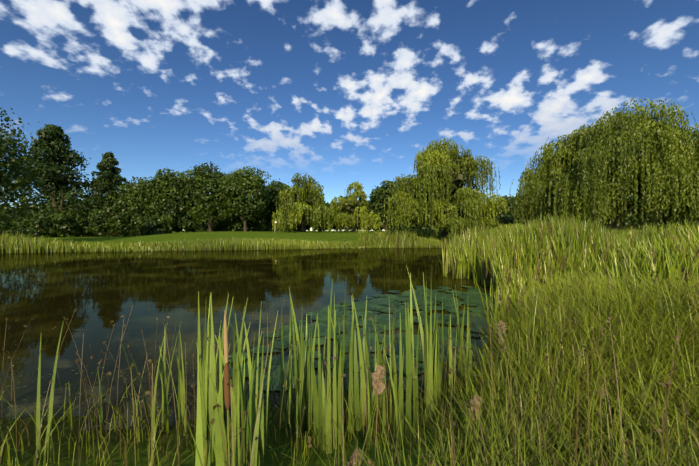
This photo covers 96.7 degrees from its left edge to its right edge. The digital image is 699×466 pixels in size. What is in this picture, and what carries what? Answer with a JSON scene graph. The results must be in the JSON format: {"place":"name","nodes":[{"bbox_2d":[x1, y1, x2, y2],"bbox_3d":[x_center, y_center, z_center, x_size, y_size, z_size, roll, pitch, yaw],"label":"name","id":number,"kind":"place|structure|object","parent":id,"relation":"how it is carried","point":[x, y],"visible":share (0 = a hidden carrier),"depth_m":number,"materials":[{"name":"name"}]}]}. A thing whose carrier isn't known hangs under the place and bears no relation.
{"place":"outdoors","nodes":[
{"label":"outdoors","id":0,"kind":"place"},
{"bbox_2d":[0,247,499,430],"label":"pond water","id":1,"kind":"structure","parent":0,"point":[48,292],"depth_m":8.52,"materials":[{"name":"black liquid"}]},
{"bbox_2d":[1,285,494,418],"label":"lily pads","id":2,"kind":"object","parent":1,"relation":"on","point":[381,304],"visible":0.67,"depth_m":6.36,"materials":[{"name":"green plant"}]},
{"bbox_2d":[0,231,640,465],"bbox_3d":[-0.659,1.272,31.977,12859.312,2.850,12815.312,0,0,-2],"label":"ground","id":3,"kind":"structure","parent":0,"point":[320,237],"depth_m":2.91,"materials":[{"name":"green plant"}]},
{"bbox_2d":[224,310,230,465],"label":"cattail","id":4,"kind":"object","parent":3,"relation":"on","point":[227,398],"visible":0.98,"depth_m":1.57,"materials":[{"name":"brown"}]},
{"bbox_2d":[36,265,596,465],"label":"cattail leaves","id":5,"kind":"object","parent":3,"relation":"on","point":[433,370],"visible":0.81,"depth_m":2.83,"materials":[{"name":"green plant"}]},
{"bbox_2d":[0,132,653,238],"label":"tree trunks","id":6,"kind":"object","parent":3,"relation":"on","point":[445,234],"visible":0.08,"depth_m":61.30,"materials":[{"name":"brown plant"}]},
{"bbox_2d":[0,108,48,221],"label":"tree","id":7,"kind":"object","parent":6,"relation":"attached to","point":[13,166],"visible":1,"depth_m":33.17,"materials":[{"name":"green plant"}]},
{"bbox_2d":[0,124,698,237],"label":"tree foliage","id":8,"kind":"object","parent":6,"relation":"on","point":[153,196],"visible":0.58,"depth_m":62.95,"materials":[{"name":"green plant"}]},
{"bbox_2d":[0,256,698,465],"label":"grass","id":9,"kind":"structure","parent":3,"relation":"on","point":[626,316],"depth_m":2.52,"materials":[{"name":"green plant"}]},
{"bbox_2d":[0,211,698,364],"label":"reeds","id":10,"kind":"object","parent":3,"relation":"on","point":[664,251],"visible":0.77,"depth_m":11.37,"materials":[{"name":"green plant"}]},
{"bbox_2d":[0,213,698,465],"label":"dry grass stalks","id":11,"kind":"object","parent":3,"relation":"on","point":[658,430],"visible":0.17,"depth_m":2.55,"materials":[{"name":"green plant"}]},
{"bbox_2d":[347,447,363,465],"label":"old cattail stem","id":12,"kind":"object","parent":3,"relation":"on","point":[353,458],"visible":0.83,"depth_m":1.87,"materials":[{"name":"brown plant"}]},
{"bbox_2d":[370,365,384,465],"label":"old cattail stem","id":13,"kind":"object","parent":3,"relation":"on","point":[378,373],"visible":0.98,"depth_m":2.23,"materials":[{"name":"brown plant"}]},
{"bbox_2d":[468,395,482,440],"bbox_3d":[0.896,1.420,2.209,0.091,0.536,0.092,0,0,-2],"label":"old cattail stem","id":14,"kind":"object","parent":3,"relation":"on","point":[477,399],"visible":0.69,"depth_m":2.19,"materials":[{"name":"brown plant"}]},
{"bbox_2d":[272,97,698,237],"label":"willow trees","id":15,"kind":"object","parent":3,"relation":"on","point":[602,160],"visible":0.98,"depth_m":36.08,"materials":[{"name":"green plant"}]},
{"bbox_2d":[495,321,506,365],"bbox_3d":[1.623,1.384,3.329,0.119,0.895,0.116,0,0,-2],"label":"old cattail stem","id":16,"kind":"object","parent":3,"relation":"on","point":[501,329],"visible":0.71,"depth_m":3.31,"materials":[{"name":"brown plant"}]},
{"bbox_2d":[515,257,516,302],"bbox_3d":[3.573,1.216,6.688,0.050,1.500,0.027,0,0,-19],"label":"reed stem","id":17,"kind":"object","parent":3,"relation":"on","point":[515,277],"visible":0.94,"depth_m":6.68,"materials":[{"name":"green plant"}]},
{"bbox_2d":[0,0,698,230],"label":"sky","id":18,"kind":"structure","parent":0,"point":[339,93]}
]}

